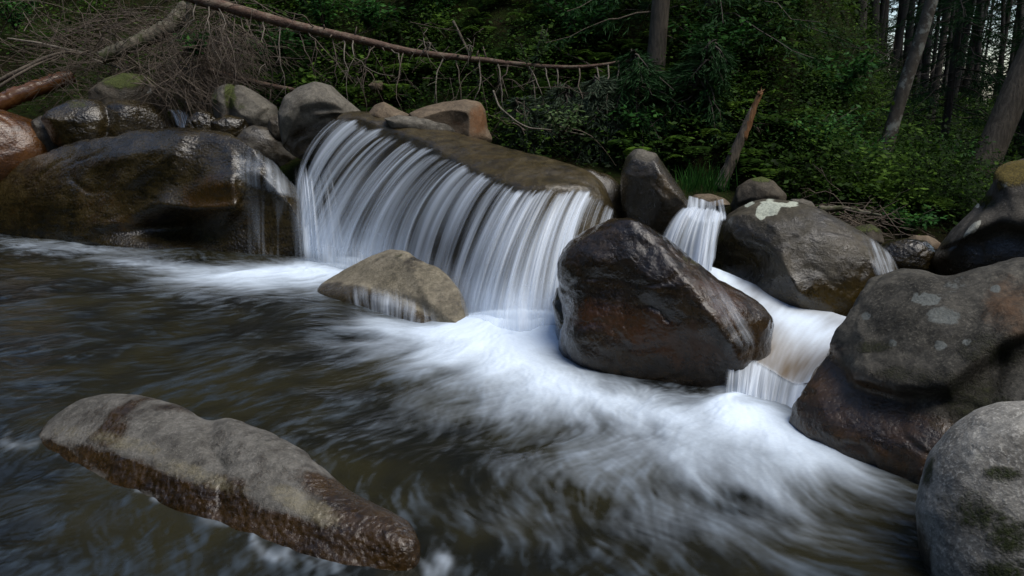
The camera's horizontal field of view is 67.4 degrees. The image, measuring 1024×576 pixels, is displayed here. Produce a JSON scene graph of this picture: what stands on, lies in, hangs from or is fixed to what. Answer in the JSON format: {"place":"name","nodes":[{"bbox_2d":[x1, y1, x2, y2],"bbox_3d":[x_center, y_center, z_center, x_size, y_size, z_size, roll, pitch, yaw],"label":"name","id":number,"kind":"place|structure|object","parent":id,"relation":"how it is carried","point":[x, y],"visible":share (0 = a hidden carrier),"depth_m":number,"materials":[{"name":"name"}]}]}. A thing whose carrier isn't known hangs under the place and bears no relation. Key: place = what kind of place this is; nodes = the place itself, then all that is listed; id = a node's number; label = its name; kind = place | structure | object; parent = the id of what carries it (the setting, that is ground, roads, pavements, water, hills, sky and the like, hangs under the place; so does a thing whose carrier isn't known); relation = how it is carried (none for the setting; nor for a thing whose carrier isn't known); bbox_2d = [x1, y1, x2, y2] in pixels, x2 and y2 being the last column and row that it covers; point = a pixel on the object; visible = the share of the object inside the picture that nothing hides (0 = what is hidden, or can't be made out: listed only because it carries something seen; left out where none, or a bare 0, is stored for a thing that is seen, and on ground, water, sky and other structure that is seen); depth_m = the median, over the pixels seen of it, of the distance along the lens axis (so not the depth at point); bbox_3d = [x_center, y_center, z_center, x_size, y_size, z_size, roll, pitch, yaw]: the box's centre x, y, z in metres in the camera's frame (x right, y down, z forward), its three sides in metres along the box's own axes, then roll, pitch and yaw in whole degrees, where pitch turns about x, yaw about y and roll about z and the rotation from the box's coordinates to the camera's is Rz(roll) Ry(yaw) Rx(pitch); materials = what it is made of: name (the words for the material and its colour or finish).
{"place":"outdoors","nodes":[
{"label":"outdoors","id":0,"kind":"place"},
{"bbox_2d":[304,176,342,257],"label":"waterfall","id":1,"kind":"structure","parent":0,"point":[312,247],"depth_m":7.60,"materials":[{"name":"white liquid"}]},
{"bbox_2d":[298,121,612,312],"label":"waterfall","id":2,"kind":"structure","parent":0,"point":[515,196],"depth_m":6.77,"materials":[{"name":"white liquid"}]},
{"bbox_2d":[331,252,367,265],"bbox_3d":[-1.353,-0.264,7.105,2.201,0.400,0.364,13,19,43],"label":"waterfall spray","id":3,"kind":"object","parent":2,"relation":"on","point":[363,256],"visible":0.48,"depth_m":7.16,"materials":[{"name":"white liquid"}]},
{"bbox_2d":[305,208,551,312],"bbox_3d":[-0.563,-0.727,6.738,1.346,1.496,3.662,-11,18,-38],"label":"waterfall spray","id":4,"kind":"object","parent":2,"relation":"on","point":[476,293],"visible":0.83,"depth_m":5.57,"materials":[{"name":"white liquid"}]},
{"bbox_2d":[0,234,929,575],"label":"stream water","id":5,"kind":"structure","parent":0,"point":[480,442],"depth_m":3.68,"materials":[{"name":"liquid"}]},
{"bbox_2d":[39,393,420,570],"bbox_3d":[-1.343,0.839,3.374,2.437,0.456,0.573,8,16,30],"label":"boulder","id":6,"kind":"object","parent":5,"relation":"in","point":[235,474],"visible":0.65,"depth_m":3.11,"materials":[{"name":"stone"}]},
{"bbox_2d":[317,249,468,322],"bbox_3d":[-0.890,0.061,6.114,0.659,0.588,1.862,-13,19,-42],"label":"rock","id":7,"kind":"object","parent":5,"relation":"in","point":[412,287],"visible":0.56,"depth_m":5.99,"materials":[{"name":"stone"}]},
{"bbox_2d":[356,296,411,321],"bbox_3d":[-0.968,0.131,5.924,1.352,0.254,0.236,12,19,41],"label":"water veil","id":8,"kind":"object","parent":7,"relation":"on","point":[385,304],"visible":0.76,"depth_m":5.85,"materials":[{"name":"white"}]},
{"bbox_2d":[508,309,529,331],"bbox_3d":[-0.195,0.051,5.747,1.772,0.524,0.959,8,16,29],"label":"waterfall spray","id":9,"kind":"object","parent":5,"relation":"on","point":[521,324],"visible":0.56,"depth_m":5.19,"materials":[{"name":"white liquid"}]},
{"bbox_2d":[552,288,562,339],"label":"rock","id":10,"kind":"object","parent":5,"relation":"in","point":[557,309],"visible":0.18,"depth_m":5.05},
{"bbox_2d":[557,218,773,386],"bbox_3d":[0.950,0.199,4.967,1.421,1.369,1.191,6,15,21],"label":"boulder","id":11,"kind":"object","parent":5,"relation":"in","point":[639,300],"visible":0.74,"depth_m":4.47,"materials":[{"name":"stone"}]},
{"bbox_2d":[789,257,1023,484],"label":"boulder","id":12,"kind":"object","parent":5,"relation":"in","point":[913,367],"visible":0.7,"depth_m":3.44,"materials":[{"name":"stone"}]},
{"bbox_2d":[915,401,1023,575],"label":"boulder","id":13,"kind":"object","parent":5,"relation":"in","point":[969,509],"visible":0.98,"depth_m":2.53,"materials":[{"name":"stone"}]},
{"bbox_2d":[0,0,974,264],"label":"ground","id":14,"kind":"structure","parent":0,"point":[292,172],"depth_m":9.90,"materials":[{"name":"soil"}]},
{"bbox_2d":[0,0,40,31],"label":"shrub","id":15,"kind":"object","parent":14,"relation":"on","point":[8,7],"visible":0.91,"depth_m":11.34,"materials":[{"name":"green plant"}]},
{"bbox_2d":[0,109,46,181],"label":"boulder","id":16,"kind":"object","parent":14,"relation":"on","point":[20,141],"visible":0.34,"depth_m":9.35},
{"bbox_2d":[41,98,179,146],"bbox_3d":[-5.108,-2.012,9.896,1.598,0.841,1.040,-7,16,-26],"label":"boulder","id":17,"kind":"object","parent":14,"relation":"on","point":[70,121],"visible":0.58,"depth_m":9.41,"materials":[{"name":"stone"}]},
{"bbox_2d":[88,73,168,111],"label":"boulder","id":18,"kind":"object","parent":14,"relation":"on","point":[116,88],"visible":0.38,"depth_m":9.69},
{"bbox_2d":[169,109,187,127],"bbox_3d":[-4.296,-2.186,10.012,0.189,0.291,0.951,-10,17,-34],"label":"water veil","id":19,"kind":"object","parent":18,"relation":"on","point":[176,118],"visible":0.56,"depth_m":9.92,"materials":[{"name":"white"}]},
{"bbox_2d":[0,127,306,255],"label":"boulder","id":20,"kind":"object","parent":14,"relation":"on","point":[190,187],"visible":0.62,"depth_m":8.38,"materials":[{"name":"stone"}]},
{"bbox_2d":[31,116,57,151],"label":"rock","id":21,"kind":"object","parent":20,"relation":"on","point":[39,129],"visible":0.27,"depth_m":9.53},
{"bbox_2d":[185,110,215,129],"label":"rock","id":22,"kind":"object","parent":20,"relation":"on","point":[201,119],"visible":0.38,"depth_m":9.06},
{"bbox_2d":[210,115,248,136],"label":"rock","id":23,"kind":"object","parent":20,"relation":"on","point":[235,126],"visible":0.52,"depth_m":8.89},
{"bbox_2d":[0,0,354,128],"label":"brushwood","id":24,"kind":"object","parent":14,"relation":"on","point":[193,74],"visible":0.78,"depth_m":9.79,"materials":[{"name":"wood"}]},
{"bbox_2d":[0,55,58,87],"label":"fallen branch","id":25,"kind":"object","parent":24,"relation":"on","point":[5,82],"visible":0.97,"depth_m":9.97,"materials":[{"name":"wood"}]},
{"bbox_2d":[0,71,75,110],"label":"fallen log","id":26,"kind":"object","parent":24,"relation":"on","point":[12,97],"visible":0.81,"depth_m":10.24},
{"bbox_2d":[7,38,85,55],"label":"fallen branch","id":27,"kind":"object","parent":24,"relation":"on","point":[52,46],"visible":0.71,"depth_m":10.39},
{"bbox_2d":[0,51,93,82],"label":"fallen branch","id":28,"kind":"object","parent":24,"relation":"on","point":[8,76],"visible":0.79,"depth_m":10.04,"materials":[{"name":"wood"}]},
{"bbox_2d":[98,1,195,63],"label":"fallen log","id":29,"kind":"object","parent":24,"relation":"on","point":[103,53],"visible":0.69,"depth_m":10.01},
{"bbox_2d":[174,28,209,58],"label":"shrub","id":30,"kind":"object","parent":24,"relation":"on","point":[197,51],"visible":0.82,"depth_m":9.41,"materials":[{"name":"green plant"}]},
{"bbox_2d":[208,68,293,91],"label":"fallen branch","id":31,"kind":"object","parent":24,"relation":"on","point":[279,87],"visible":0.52,"depth_m":9.66,"materials":[{"name":"wood"}]},
{"bbox_2d":[296,0,339,37],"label":"shrub","id":32,"kind":"object","parent":24,"relation":"on","point":[321,11],"visible":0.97,"depth_m":10.01,"materials":[{"name":"green plant"}]},
{"bbox_2d":[211,84,277,127],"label":"boulder","id":33,"kind":"object","parent":14,"relation":"on","point":[251,107],"visible":0.58,"depth_m":9.08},
{"bbox_2d":[237,125,296,167],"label":"rock","id":34,"kind":"object","parent":14,"relation":"on","point":[263,141],"visible":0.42,"depth_m":8.80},
{"bbox_2d":[268,115,281,140],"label":"rock","id":35,"kind":"object","parent":34,"relation":"on","point":[273,128],"visible":0.49,"depth_m":8.81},
{"bbox_2d":[247,25,312,63],"bbox_3d":[-2.998,-3.129,9.828,0.989,0.536,0.750,0,14,0],"label":"shrub","id":36,"kind":"object","parent":14,"relation":"on","point":[283,39],"visible":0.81,"depth_m":9.78,"materials":[{"name":"green plant"}]},
{"bbox_2d":[278,82,359,159],"bbox_3d":[-2.083,-1.819,8.378,0.897,0.837,0.894,-4,15,-17],"label":"boulder","id":37,"kind":"object","parent":14,"relation":"on","point":[309,113],"visible":0.82,"depth_m":8.04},
{"bbox_2d":[368,80,384,91],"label":"rock","id":38,"kind":"object","parent":14,"relation":"on","point":[379,84],"visible":0.98,"depth_m":9.51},
{"bbox_2d":[168,0,637,154],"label":"fallen log","id":39,"kind":"object","parent":14,"relation":"on","point":[221,6],"visible":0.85,"depth_m":8.95,"materials":[{"name":"brown wood"}]},
{"bbox_2d":[411,0,459,24],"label":"shrub","id":40,"kind":"object","parent":14,"relation":"on","point":[435,2],"visible":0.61,"depth_m":10.53,"materials":[{"name":"green plant"}]},
{"bbox_2d":[452,20,479,83],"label":"fallen branch","id":41,"kind":"object","parent":14,"relation":"on","point":[461,37],"visible":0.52,"depth_m":9.60,"materials":[{"name":"wood"}]},
{"bbox_2d":[322,111,617,309],"bbox_3d":[-0.482,-0.742,7.308,1.452,1.801,3.890,-12,18,-40],"label":"rock ledge","id":42,"kind":"object","parent":14,"relation":"on","point":[501,171],"visible":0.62,"depth_m":6.89,"materials":[{"name":"stone"}]},
{"bbox_2d":[369,102,408,117],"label":"rock","id":43,"kind":"object","parent":42,"relation":"on","point":[382,110],"visible":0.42,"depth_m":7.74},
{"bbox_2d":[384,115,454,131],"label":"rock","id":44,"kind":"object","parent":42,"relation":"on","point":[398,121],"visible":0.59,"depth_m":7.46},
{"bbox_2d":[409,99,491,142],"bbox_3d":[-0.632,-1.658,7.895,0.862,0.547,0.885,0,14,0],"label":"boulder","id":45,"kind":"object","parent":42,"relation":"on","point":[466,117],"visible":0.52,"depth_m":7.52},
{"bbox_2d":[493,90,583,134],"bbox_3d":[0.231,-1.862,8.137,1.134,0.460,0.148,9,16,31],"label":"fallen branch","id":46,"kind":"object","parent":42,"relation":"on","point":[511,117],"visible":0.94,"depth_m":8.18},
{"bbox_2d":[583,168,622,217],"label":"boulder","id":47,"kind":"object","parent":42,"relation":"on","point":[612,185],"visible":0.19,"depth_m":6.38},
{"bbox_2d":[620,149,689,236],"bbox_3d":[1.153,-0.754,6.213,0.573,0.744,0.793,0,14,0],"label":"boulder","id":48,"kind":"object","parent":47,"relation":"on","point":[653,196],"visible":0.81,"depth_m":5.92,"materials":[{"name":"stone"}]},
{"bbox_2d":[0,0,1023,235],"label":"undergrowth","id":49,"kind":"object","parent":14,"relation":"on","point":[894,178],"visible":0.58,"depth_m":8.99,"materials":[{"name":"plant"}]},
{"bbox_2d":[335,0,405,31],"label":"shrub","id":50,"kind":"object","parent":49,"relation":"on","point":[368,14],"visible":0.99,"depth_m":9.79,"materials":[{"name":"green plant"}]},
{"bbox_2d":[517,25,550,98],"bbox_3d":[0.217,-2.474,8.584,0.430,0.930,0.292,-8,16,-31],"label":"sapling","id":51,"kind":"object","parent":49,"relation":"on","point":[536,70],"visible":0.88,"depth_m":8.55,"materials":[{"name":"green plant"}]},
{"bbox_2d":[537,101,588,141],"bbox_3d":[0.520,-1.722,7.954,0.536,0.418,0.555,0,14,0],"label":"sapling","id":52,"kind":"object","parent":49,"relation":"on","point":[566,124],"visible":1,"depth_m":7.93,"materials":[{"name":"green plant"}]},
{"bbox_2d":[598,103,661,132],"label":"shrub","id":53,"kind":"object","parent":49,"relation":"on","point":[632,115],"visible":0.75,"depth_m":8.28,"materials":[{"name":"green plant"}]},
{"bbox_2d":[491,93,569,155],"bbox_3d":[0.182,-1.692,8.652,1.227,0.959,0.927,-16,38,4],"label":"spruce sapling","id":54,"kind":"object","parent":14,"relation":"on","point":[512,113],"visible":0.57,"depth_m":8.49,"materials":[{"name":"green plant"}]},
{"bbox_2d":[514,82,594,157],"bbox_3d":[0.555,-1.785,8.637,1.505,1.010,0.995,6,40,-1],"label":"spruce sapling","id":55,"kind":"object","parent":14,"relation":"on","point":[566,98],"visible":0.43,"depth_m":8.46,"materials":[{"name":"green plant"}]},
{"bbox_2d":[533,0,618,57],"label":"shrub","id":56,"kind":"object","parent":14,"relation":"on","point":[589,36],"visible":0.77,"depth_m":9.30,"materials":[{"name":"green plant"}]},
{"bbox_2d":[163,0,1019,241],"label":"dead twigs","id":57,"kind":"object","parent":14,"relation":"on","point":[857,217],"visible":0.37,"depth_m":8.76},
{"bbox_2d":[565,74,638,168],"bbox_3d":[1.050,-1.865,8.729,1.088,1.090,1.200,8,16,30],"label":"spruce sapling","id":58,"kind":"object","parent":14,"relation":"on","point":[595,90],"visible":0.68,"depth_m":8.34,"materials":[{"name":"green plant"}]},
{"bbox_2d":[574,49,704,169],"bbox_3d":[1.391,-1.986,8.619,1.625,1.390,1.621,-10,34,2],"label":"spruce sapling","id":59,"kind":"object","parent":14,"relation":"on","point":[634,80],"visible":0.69,"depth_m":8.33,"materials":[{"name":"green plant"}]},
{"bbox_2d":[546,0,757,112],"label":"spruce tree","id":60,"kind":"object","parent":14,"relation":"on","point":[658,21],"visible":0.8,"depth_m":8.71,"materials":[{"name":"green plant"}]},
{"bbox_2d":[612,39,740,150],"bbox_3d":[1.973,-2.099,8.543,1.883,1.416,1.280,12,38,-3],"label":"spruce sapling","id":61,"kind":"object","parent":14,"relation":"on","point":[720,60],"visible":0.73,"depth_m":8.33,"materials":[{"name":"green plant"}]},
{"bbox_2d":[668,160,737,195],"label":"grass tuft","id":62,"kind":"object","parent":14,"relation":"on","point":[698,179],"visible":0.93,"depth_m":7.50,"materials":[{"name":"green plant"}]},
{"bbox_2d":[668,70,745,114],"bbox_3d":[2.138,-2.243,8.718,1.069,0.560,0.720,-10,17,-34],"label":"shrub","id":63,"kind":"object","parent":14,"relation":"on","point":[701,92],"visible":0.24,"depth_m":8.62,"materials":[{"name":"green plant"}]},
{"bbox_2d":[692,194,729,211],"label":"rock","id":64,"kind":"object","parent":14,"relation":"on","point":[715,202],"visible":0.65,"depth_m":6.50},
{"bbox_2d":[574,0,882,76],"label":"spruce tree","id":65,"kind":"object","parent":14,"relation":"on","point":[789,48],"visible":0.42,"depth_m":8.68,"materials":[{"name":"green plant"}]},
{"bbox_2d":[668,5,793,79],"bbox_3d":[2.340,-2.809,8.763,1.338,0.843,1.158,-9,17,-33],"label":"shrub","id":66,"kind":"object","parent":14,"relation":"on","point":[720,37],"visible":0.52,"depth_m":8.69,"materials":[{"name":"green plant"}]},
{"bbox_2d":[715,87,764,190],"bbox_3d":[2.322,-1.519,7.864,0.447,1.051,0.138,0,14,0],"label":"broken stump","id":67,"kind":"object","parent":14,"relation":"on","point":[741,138],"visible":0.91,"depth_m":7.83,"materials":[{"name":"wood"}]},
{"bbox_2d":[730,177,786,210],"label":"boulder","id":68,"kind":"object","parent":14,"relation":"on","point":[752,189],"visible":0.59,"depth_m":7.21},
{"bbox_2d":[741,0,802,30],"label":"shrub","id":69,"kind":"object","parent":14,"relation":"on","point":[783,5],"visible":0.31,"depth_m":9.40,"materials":[{"name":"green plant"}]},
{"bbox_2d":[737,102,887,160],"bbox_3d":[3.165,-1.700,8.338,1.427,0.627,1.128,0,14,0],"label":"shrub","id":70,"kind":"object","parent":14,"relation":"on","point":[830,127],"visible":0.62,"depth_m":8.22,"materials":[{"name":"green plant"}]},
{"bbox_2d":[789,38,893,111],"bbox_3d":[4.002,-2.598,9.373,1.414,0.894,1.273,-3,14,-12],"label":"shrub","id":71,"kind":"object","parent":14,"relation":"on","point":[852,73],"visible":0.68,"depth_m":9.25,"materials":[{"name":"green plant"}]},
{"bbox_2d":[818,205,881,216],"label":"fallen branch","id":72,"kind":"object","parent":14,"relation":"on","point":[826,208],"visible":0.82,"depth_m":6.91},
{"bbox_2d":[818,125,896,169],"bbox_3d":[3.787,-1.553,8.654,1.064,0.586,1.414,0,14,0],"label":"shrub","id":73,"kind":"object","parent":14,"relation":"on","point":[858,139],"visible":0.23,"depth_m":8.49,"materials":[{"name":"green plant"}]},
{"bbox_2d":[856,0,867,46],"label":"spruce tree","id":74,"kind":"object","parent":14,"relation":"on","point":[861,2],"visible":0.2,"depth_m":16.19,"materials":[{"name":"green plant"}]},
{"bbox_2d":[855,224,883,244],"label":"rock","id":75,"kind":"object","parent":14,"relation":"on","point":[873,232],"visible":0.32,"depth_m":6.55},
{"bbox_2d":[868,0,879,62],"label":"spruce tree","id":76,"kind":"object","parent":14,"relation":"on","point":[873,5],"visible":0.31,"depth_m":17.94,"materials":[{"name":"green plant"}]},
{"bbox_2d":[879,0,885,41],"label":"spruce tree","id":77,"kind":"object","parent":14,"relation":"on","point":[882,7],"visible":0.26,"depth_m":21.12,"materials":[{"name":"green plant"}]},
{"bbox_2d":[880,0,888,48],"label":"spruce tree","id":78,"kind":"object","parent":14,"relation":"on","point":[885,15],"visible":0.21,"depth_m":23.75,"materials":[{"name":"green plant"}]},
{"bbox_2d":[891,0,909,90],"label":"spruce tree","id":79,"kind":"object","parent":14,"relation":"on","point":[899,37],"visible":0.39,"depth_m":18.71,"materials":[{"name":"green plant"}]},
{"bbox_2d":[873,0,937,178],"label":"spruce tree","id":80,"kind":"object","parent":14,"relation":"on","point":[901,94],"visible":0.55,"depth_m":8.99,"materials":[{"name":"brown plant"}]},
{"bbox_2d":[902,0,915,68],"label":"spruce tree","id":81,"kind":"object","parent":14,"relation":"on","point":[908,33],"visible":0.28,"depth_m":19.16,"materials":[{"name":"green plant"}]},
{"bbox_2d":[879,203,947,231],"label":"shrub","id":82,"kind":"object","parent":14,"relation":"on","point":[916,220],"visible":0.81,"depth_m":7.33,"materials":[{"name":"green plant"}]},
{"bbox_2d":[893,0,955,101],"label":"spruce tree","id":83,"kind":"object","parent":14,"relation":"on","point":[946,70],"visible":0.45,"depth_m":22.70,"materials":[{"name":"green plant"}]},
{"bbox_2d":[909,235,940,250],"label":"rock","id":84,"kind":"object","parent":14,"relation":"on","point":[934,242],"visible":0.27,"depth_m":6.19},
{"bbox_2d":[919,18,933,115],"bbox_3d":[10.253,-12.111,17.282,3.266,17.601,4.042,9,16,31],"label":"spruce tree","id":85,"kind":"object","parent":14,"relation":"on","point":[927,44],"visible":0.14,"depth_m":18.97,"materials":[{"name":"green plant"}]},
{"bbox_2d":[927,0,950,123],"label":"spruce tree","id":86,"kind":"object","parent":14,"relation":"on","point":[936,71],"visible":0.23,"depth_m":16.23,"materials":[{"name":"brown plant"}]},
{"bbox_2d":[888,0,990,106],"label":"spruce tree","id":87,"kind":"object","parent":14,"relation":"on","point":[933,61],"visible":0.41,"depth_m":24.84,"materials":[{"name":"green plant"}]},
{"bbox_2d":[856,0,1023,163],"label":"spruce tree","id":88,"kind":"object","parent":14,"relation":"on","point":[956,42],"visible":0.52,"depth_m":10.74,"materials":[{"name":"green plant"}]},
{"bbox_2d":[893,134,994,173],"bbox_3d":[5.277,-1.602,9.515,0.887,0.631,1.225,-10,17,-34],"label":"shrub","id":89,"kind":"object","parent":14,"relation":"on","point":[969,150],"visible":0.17,"depth_m":9.44,"materials":[{"name":"green plant"}]},
{"bbox_2d":[896,0,1023,197],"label":"spruce tree","id":90,"kind":"object","parent":14,"relation":"on","point":[1001,125],"visible":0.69,"depth_m":9.44,"materials":[{"name":"grey plant"}]},
{"bbox_2d":[952,0,975,111],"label":"spruce tree","id":91,"kind":"object","parent":14,"relation":"on","point":[956,90],"visible":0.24,"depth_m":20.15,"materials":[{"name":"brown plant"}]},
{"bbox_2d":[906,0,1023,173],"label":"spruce tree","id":92,"kind":"object","parent":14,"relation":"on","point":[1021,121],"visible":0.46,"depth_m":11.07,"materials":[{"name":"green plant"}]},
{"bbox_2d":[957,0,989,111],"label":"spruce tree","id":93,"kind":"object","parent":14,"relation":"on","point":[965,82],"visible":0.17,"depth_m":21.17,"materials":[{"name":"brown plant"}]},
{"bbox_2d":[931,159,1023,275],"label":"boulder","id":94,"kind":"object","parent":14,"relation":"on","point":[988,229],"visible":0.73,"depth_m":5.10,"materials":[{"name":"stone"}]},
{"bbox_2d":[971,0,983,106],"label":"spruce tree","id":95,"kind":"object","parent":14,"relation":"on","point":[979,48],"visible":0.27,"depth_m":19.78,"materials":[{"name":"brown plant"}]},
{"bbox_2d":[966,3,1015,106],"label":"spruce tree","id":96,"kind":"object","parent":14,"relation":"on","point":[991,56],"visible":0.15,"depth_m":43.23,"materials":[{"name":"green plant"}]},
{"bbox_2d":[997,0,1005,96],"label":"spruce tree","id":97,"kind":"object","parent":14,"relation":"on","point":[1002,33],"visible":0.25,"depth_m":23.63,"materials":[{"name":"brown plant"}]},
{"bbox_2d":[993,0,1012,101],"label":"spruce tree","id":98,"kind":"object","parent":14,"relation":"on","point":[1007,19],"visible":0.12,"depth_m":30.14,"materials":[{"name":"brown plant"}]},
{"bbox_2d":[1008,0,1017,68],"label":"spruce tree","id":99,"kind":"object","parent":14,"relation":"on","point":[1012,54],"visible":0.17,"depth_m":27.07,"materials":[{"name":"brown plant"}]},
{"bbox_2d":[1017,0,1023,46],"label":"spruce tree","id":100,"kind":"object","parent":14,"relation":"on","point":[1019,15],"visible":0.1,"depth_m":20.87,"materials":[{"name":"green plant"}]},
{"bbox_2d":[666,207,722,271],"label":"waterfall","id":101,"kind":"structure","parent":0,"point":[700,233],"depth_m":5.49,"materials":[{"name":"white liquid"}]},
{"bbox_2d":[689,197,725,219],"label":"waterfall","id":102,"kind":"structure","parent":0,"point":[692,203],"depth_m":5.91,"materials":[{"name":"white liquid"}]},
{"bbox_2d":[728,362,806,407],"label":"waterfall","id":103,"kind":"structure","parent":0,"point":[754,379],"depth_m":4.20,"materials":[{"name":"white liquid"}]},
{"bbox_2d":[710,267,845,383],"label":"step pool water","id":104,"kind":"structure","parent":0,"point":[800,342],"depth_m":4.81,"materials":[{"name":"white and white flowing water"}]},
{"bbox_2d":[712,199,896,316],"bbox_3d":[2.203,-0.103,5.801,1.340,1.132,1.364,0,14,0],"label":"boulder","id":105,"kind":"object","parent":104,"relation":"in","point":[798,254],"visible":0.53,"depth_m":5.26,"materials":[{"name":"stone"}]},
{"bbox_2d":[881,238,935,273],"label":"rock","id":106,"kind":"object","parent":105,"relation":"on","point":[907,253],"visible":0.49,"depth_m":5.55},
{"bbox_2d":[887,0,1016,99],"label":"sky","id":107,"kind":"structure","parent":0,"point":[895,6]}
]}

